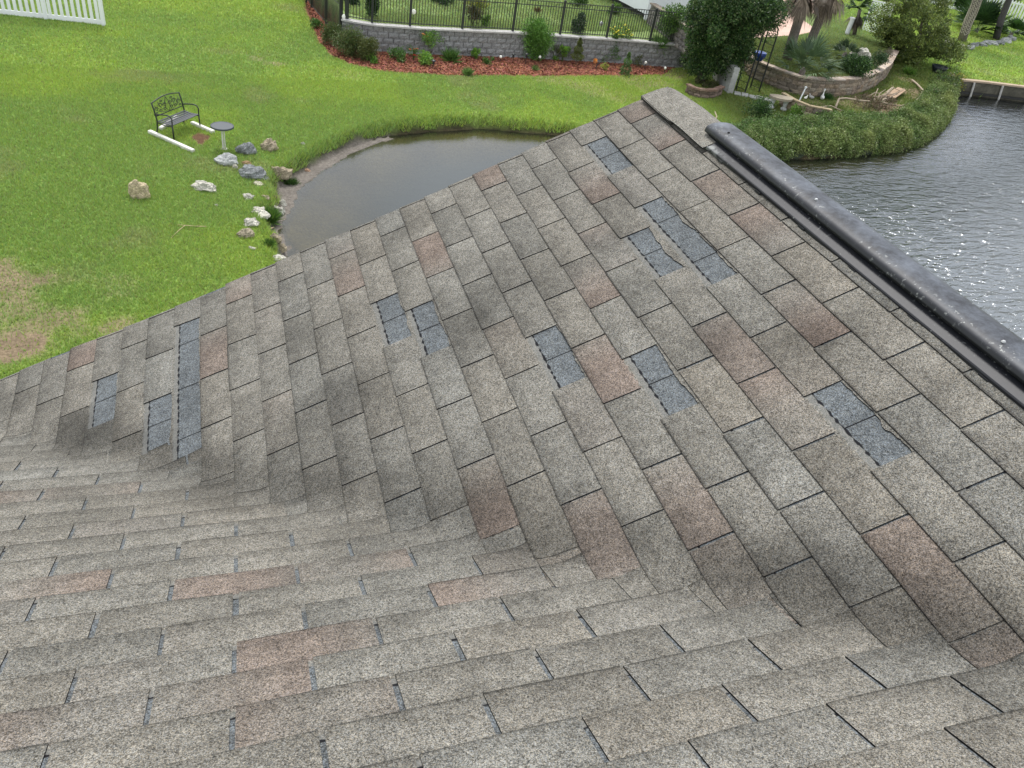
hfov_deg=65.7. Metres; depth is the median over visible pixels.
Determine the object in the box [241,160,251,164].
rock
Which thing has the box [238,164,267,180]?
rock
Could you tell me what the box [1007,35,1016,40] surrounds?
rock
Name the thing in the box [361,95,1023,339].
water
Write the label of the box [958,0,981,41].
palm tree
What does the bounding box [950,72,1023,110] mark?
seawall
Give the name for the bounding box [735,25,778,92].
garden arbor
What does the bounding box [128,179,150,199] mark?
rock
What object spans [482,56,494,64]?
garden plant
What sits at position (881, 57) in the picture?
bush
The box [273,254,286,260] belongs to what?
rock
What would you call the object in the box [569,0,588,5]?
garden plant
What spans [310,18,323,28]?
garden plant
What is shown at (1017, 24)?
bush
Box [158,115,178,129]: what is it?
timber border
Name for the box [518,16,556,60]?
garden plant
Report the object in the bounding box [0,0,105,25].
picket fence
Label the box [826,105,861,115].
weeds
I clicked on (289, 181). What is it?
bank weeds
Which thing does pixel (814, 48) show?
palmetto
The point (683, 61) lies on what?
weeds
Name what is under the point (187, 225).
fallen twig
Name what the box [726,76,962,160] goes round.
ivy bank
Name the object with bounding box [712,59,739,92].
concrete wall end
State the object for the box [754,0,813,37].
patio
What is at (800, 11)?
palm tree
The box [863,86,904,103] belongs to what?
driftwood pile
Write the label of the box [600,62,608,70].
garden plant
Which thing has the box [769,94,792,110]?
stone bench
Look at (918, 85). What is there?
fallen branch
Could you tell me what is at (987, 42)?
rock
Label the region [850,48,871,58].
rock
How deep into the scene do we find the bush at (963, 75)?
41.08 m
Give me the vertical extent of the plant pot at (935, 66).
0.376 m
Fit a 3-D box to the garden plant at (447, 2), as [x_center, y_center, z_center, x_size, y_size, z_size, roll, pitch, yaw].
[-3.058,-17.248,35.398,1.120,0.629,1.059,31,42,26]
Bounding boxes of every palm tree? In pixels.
[780,0,820,60]
[805,0,857,53]
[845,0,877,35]
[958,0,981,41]
[992,0,1011,39]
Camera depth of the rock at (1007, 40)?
51.79 m
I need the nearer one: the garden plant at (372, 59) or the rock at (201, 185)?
the rock at (201, 185)
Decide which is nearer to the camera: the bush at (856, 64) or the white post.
the bush at (856, 64)
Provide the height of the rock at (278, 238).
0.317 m
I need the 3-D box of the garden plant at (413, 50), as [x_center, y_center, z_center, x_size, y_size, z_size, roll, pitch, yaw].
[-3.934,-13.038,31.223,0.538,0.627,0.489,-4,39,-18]
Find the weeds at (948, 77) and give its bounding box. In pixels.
[929,68,962,87]
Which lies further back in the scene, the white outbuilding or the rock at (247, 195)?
the white outbuilding
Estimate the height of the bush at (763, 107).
1.037 m
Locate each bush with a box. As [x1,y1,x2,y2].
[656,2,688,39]
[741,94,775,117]
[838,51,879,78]
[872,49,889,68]
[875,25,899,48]
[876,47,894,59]
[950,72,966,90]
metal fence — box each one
[308,0,342,26]
[345,0,694,40]
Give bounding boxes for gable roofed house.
[0,87,1023,767]
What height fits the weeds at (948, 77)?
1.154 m
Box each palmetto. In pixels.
[773,31,845,81]
[831,37,863,56]
[950,0,1017,34]
[951,0,987,21]
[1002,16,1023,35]
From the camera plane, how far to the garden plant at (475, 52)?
32.70 m
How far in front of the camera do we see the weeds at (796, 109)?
32.43 m
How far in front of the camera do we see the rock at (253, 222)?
18.91 m
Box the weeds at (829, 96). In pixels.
[820,92,833,99]
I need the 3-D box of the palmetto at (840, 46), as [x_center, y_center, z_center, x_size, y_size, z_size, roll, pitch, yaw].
[16.376,-16.373,38.675,1.498,1.150,1.852,18,38,10]
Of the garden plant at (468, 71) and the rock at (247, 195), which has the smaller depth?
the rock at (247, 195)
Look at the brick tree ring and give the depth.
32.83 m
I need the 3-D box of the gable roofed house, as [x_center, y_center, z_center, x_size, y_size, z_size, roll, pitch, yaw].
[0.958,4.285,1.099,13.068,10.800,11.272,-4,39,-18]
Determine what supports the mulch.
on the ground at (324, 198)
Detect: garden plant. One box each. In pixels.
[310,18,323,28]
[320,18,343,44]
[330,23,367,59]
[344,0,359,5]
[354,37,380,60]
[364,0,379,16]
[367,52,377,63]
[387,46,405,62]
[406,45,418,59]
[418,49,433,64]
[420,29,444,53]
[432,0,454,5]
[437,46,465,64]
[461,67,475,76]
[462,0,490,12]
[467,4,483,24]
[470,48,480,58]
[480,14,489,25]
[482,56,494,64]
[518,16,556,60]
[550,41,564,59]
[559,44,571,61]
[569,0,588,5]
[570,12,586,32]
[570,37,584,62]
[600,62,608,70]
[605,33,620,58]
[607,2,621,14]
[610,21,632,38]
[618,52,631,75]
[631,54,643,65]
[648,34,670,54]
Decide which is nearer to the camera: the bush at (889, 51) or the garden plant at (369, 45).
the garden plant at (369, 45)
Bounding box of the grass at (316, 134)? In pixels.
[0,0,1023,378]
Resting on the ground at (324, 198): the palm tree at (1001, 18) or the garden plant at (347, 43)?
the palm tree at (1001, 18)
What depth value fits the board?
37.53 m
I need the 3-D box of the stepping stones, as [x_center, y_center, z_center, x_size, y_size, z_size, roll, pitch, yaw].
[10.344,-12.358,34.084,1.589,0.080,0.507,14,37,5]
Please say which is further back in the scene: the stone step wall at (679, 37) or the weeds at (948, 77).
the weeds at (948, 77)
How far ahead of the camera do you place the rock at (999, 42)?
50.97 m
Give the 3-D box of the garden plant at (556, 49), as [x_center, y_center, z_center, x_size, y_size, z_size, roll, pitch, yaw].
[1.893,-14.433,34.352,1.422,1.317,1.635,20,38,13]
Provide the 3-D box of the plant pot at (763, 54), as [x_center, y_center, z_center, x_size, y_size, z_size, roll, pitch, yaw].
[11.133,-14.736,35.631,0.560,0.360,0.560,-4,39,-18]
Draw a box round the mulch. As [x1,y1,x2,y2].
[305,0,674,75]
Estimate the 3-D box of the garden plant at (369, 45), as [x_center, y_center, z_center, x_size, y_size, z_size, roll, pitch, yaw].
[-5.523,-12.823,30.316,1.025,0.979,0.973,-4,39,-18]
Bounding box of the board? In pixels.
[885,87,905,98]
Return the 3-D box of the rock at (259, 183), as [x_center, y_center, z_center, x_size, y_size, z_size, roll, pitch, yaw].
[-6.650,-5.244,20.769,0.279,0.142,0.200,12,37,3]
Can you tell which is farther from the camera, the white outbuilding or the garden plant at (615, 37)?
the white outbuilding
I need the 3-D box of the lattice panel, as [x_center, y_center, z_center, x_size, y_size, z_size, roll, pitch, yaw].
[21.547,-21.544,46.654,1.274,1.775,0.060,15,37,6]
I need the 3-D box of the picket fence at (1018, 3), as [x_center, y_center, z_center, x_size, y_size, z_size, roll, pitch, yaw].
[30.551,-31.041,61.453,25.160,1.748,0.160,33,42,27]
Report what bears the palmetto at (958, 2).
on the ground at (324, 198)
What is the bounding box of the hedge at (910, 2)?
[885,0,933,8]
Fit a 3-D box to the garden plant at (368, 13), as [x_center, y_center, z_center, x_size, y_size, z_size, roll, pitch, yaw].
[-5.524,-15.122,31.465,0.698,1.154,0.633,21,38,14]
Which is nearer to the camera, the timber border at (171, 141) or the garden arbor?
the timber border at (171, 141)
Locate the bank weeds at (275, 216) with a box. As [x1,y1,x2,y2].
[265,204,284,226]
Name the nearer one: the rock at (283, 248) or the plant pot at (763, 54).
the rock at (283, 248)
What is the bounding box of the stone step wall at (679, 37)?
[646,3,692,54]
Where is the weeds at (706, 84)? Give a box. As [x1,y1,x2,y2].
[695,77,718,87]
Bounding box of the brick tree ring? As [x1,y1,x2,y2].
[685,83,724,98]
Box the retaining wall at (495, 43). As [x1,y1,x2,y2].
[341,18,686,67]
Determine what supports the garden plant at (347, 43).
on the mulch
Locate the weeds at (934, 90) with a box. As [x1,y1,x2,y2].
[919,85,945,94]
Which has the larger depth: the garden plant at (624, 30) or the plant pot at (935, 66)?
the plant pot at (935, 66)
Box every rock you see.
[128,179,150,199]
[190,180,216,192]
[214,152,238,166]
[235,142,256,154]
[236,228,254,238]
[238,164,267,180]
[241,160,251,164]
[243,193,254,199]
[243,217,259,226]
[251,206,270,218]
[253,181,263,185]
[260,138,278,151]
[270,233,281,243]
[271,166,292,179]
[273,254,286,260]
[274,205,285,214]
[278,243,286,252]
[279,199,286,206]
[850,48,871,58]
[976,42,987,46]
[982,40,991,45]
[997,40,1004,44]
[1000,37,1011,43]
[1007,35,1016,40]
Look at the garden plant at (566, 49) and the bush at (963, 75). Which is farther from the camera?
the bush at (963, 75)
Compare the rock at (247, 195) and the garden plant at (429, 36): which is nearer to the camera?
the rock at (247, 195)
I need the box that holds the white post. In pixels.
[845,17,855,33]
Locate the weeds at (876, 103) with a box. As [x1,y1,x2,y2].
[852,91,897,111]
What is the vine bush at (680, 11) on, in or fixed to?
on the ground at (324, 198)
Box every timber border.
[148,130,194,152]
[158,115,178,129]
[190,121,214,133]
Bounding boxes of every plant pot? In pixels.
[754,50,766,61]
[932,63,947,73]
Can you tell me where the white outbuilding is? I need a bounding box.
[611,0,731,19]
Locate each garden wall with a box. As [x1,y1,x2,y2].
[744,49,898,96]
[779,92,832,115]
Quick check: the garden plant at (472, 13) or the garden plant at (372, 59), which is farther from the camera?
the garden plant at (472, 13)
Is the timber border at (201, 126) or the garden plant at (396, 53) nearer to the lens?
the timber border at (201, 126)
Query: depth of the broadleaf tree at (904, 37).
42.04 m
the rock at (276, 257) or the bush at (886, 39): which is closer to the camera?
the rock at (276, 257)
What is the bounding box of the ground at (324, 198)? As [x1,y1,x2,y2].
[0,0,1023,378]
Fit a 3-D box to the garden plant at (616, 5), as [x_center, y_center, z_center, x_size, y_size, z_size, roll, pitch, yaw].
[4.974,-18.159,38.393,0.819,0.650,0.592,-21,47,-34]
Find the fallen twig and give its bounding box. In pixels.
[172,224,206,236]
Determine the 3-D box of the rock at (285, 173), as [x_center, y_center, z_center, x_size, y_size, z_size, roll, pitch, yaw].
[-6.394,-5.822,21.898,0.659,0.505,0.421,-6,40,-21]
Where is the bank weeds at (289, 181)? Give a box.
[284,175,300,185]
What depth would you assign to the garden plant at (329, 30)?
31.12 m
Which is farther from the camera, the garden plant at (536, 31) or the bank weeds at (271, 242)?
the garden plant at (536, 31)
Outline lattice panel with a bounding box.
[862,0,894,32]
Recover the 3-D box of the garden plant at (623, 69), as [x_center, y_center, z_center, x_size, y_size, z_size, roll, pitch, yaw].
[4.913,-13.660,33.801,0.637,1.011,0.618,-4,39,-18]
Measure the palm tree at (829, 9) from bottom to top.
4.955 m
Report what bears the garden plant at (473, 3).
on the ground at (324, 198)
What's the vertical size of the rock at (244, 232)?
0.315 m
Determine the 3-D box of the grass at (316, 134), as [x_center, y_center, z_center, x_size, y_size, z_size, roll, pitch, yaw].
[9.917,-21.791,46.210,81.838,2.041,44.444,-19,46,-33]
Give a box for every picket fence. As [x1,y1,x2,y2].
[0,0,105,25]
[932,0,1023,22]
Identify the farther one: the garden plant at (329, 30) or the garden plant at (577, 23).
the garden plant at (577, 23)
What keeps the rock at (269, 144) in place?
on the ground at (324, 198)
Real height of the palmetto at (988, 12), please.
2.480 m
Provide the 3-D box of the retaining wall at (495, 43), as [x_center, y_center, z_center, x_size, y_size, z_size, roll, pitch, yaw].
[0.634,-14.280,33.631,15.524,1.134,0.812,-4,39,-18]
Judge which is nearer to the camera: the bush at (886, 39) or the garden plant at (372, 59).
the garden plant at (372, 59)
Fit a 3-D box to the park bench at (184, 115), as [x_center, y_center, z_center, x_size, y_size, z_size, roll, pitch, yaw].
[-9.525,-7.642,22.472,0.669,0.976,1.195,18,38,11]
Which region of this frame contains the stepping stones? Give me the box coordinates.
[734,91,770,100]
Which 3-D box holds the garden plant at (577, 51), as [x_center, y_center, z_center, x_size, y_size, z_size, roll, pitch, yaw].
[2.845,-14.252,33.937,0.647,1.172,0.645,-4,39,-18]
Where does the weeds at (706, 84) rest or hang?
on the ground at (324, 198)
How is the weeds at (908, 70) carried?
on the ground at (324, 198)
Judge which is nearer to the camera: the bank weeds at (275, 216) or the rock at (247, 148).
the bank weeds at (275, 216)
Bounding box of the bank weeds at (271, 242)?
[262,237,276,246]
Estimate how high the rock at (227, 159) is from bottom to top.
0.449 m
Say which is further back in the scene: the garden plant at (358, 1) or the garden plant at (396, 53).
the garden plant at (358, 1)
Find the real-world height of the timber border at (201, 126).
0.099 m
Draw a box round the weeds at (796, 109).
[786,103,805,115]
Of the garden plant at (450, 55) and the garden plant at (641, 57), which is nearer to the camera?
the garden plant at (450, 55)
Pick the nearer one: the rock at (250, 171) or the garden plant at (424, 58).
the rock at (250, 171)
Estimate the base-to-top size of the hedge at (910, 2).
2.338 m
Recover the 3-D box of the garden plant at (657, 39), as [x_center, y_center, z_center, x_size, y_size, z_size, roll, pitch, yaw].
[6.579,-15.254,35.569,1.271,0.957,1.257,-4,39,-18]
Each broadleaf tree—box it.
[678,0,794,83]
[867,0,970,69]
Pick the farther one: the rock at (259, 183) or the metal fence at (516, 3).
the metal fence at (516, 3)
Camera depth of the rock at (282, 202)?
20.82 m
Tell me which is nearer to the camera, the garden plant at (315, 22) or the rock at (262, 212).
the rock at (262, 212)
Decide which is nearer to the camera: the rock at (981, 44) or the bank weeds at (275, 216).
the bank weeds at (275, 216)
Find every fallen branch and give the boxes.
[835,97,897,107]
[900,79,923,106]
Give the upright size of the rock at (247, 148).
0.482 m
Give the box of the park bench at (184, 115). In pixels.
[151,92,200,139]
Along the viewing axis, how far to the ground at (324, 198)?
25.03 m
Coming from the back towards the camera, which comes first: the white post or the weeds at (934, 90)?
the white post
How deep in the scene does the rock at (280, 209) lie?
20.45 m
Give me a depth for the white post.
43.80 m
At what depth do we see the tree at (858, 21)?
43.53 m
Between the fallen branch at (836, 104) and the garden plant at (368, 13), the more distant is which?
the fallen branch at (836, 104)
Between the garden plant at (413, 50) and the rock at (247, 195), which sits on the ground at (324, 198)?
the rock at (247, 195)
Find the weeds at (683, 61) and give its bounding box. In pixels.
[677,55,691,69]
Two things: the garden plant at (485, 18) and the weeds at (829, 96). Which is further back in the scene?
the weeds at (829, 96)
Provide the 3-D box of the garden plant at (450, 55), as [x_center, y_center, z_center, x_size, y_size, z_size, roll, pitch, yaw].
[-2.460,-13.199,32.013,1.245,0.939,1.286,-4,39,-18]
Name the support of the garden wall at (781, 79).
on the ground at (324, 198)
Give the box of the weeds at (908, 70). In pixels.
[901,65,918,75]
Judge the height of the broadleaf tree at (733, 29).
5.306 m
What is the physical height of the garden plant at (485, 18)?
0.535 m
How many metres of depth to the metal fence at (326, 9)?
32.36 m

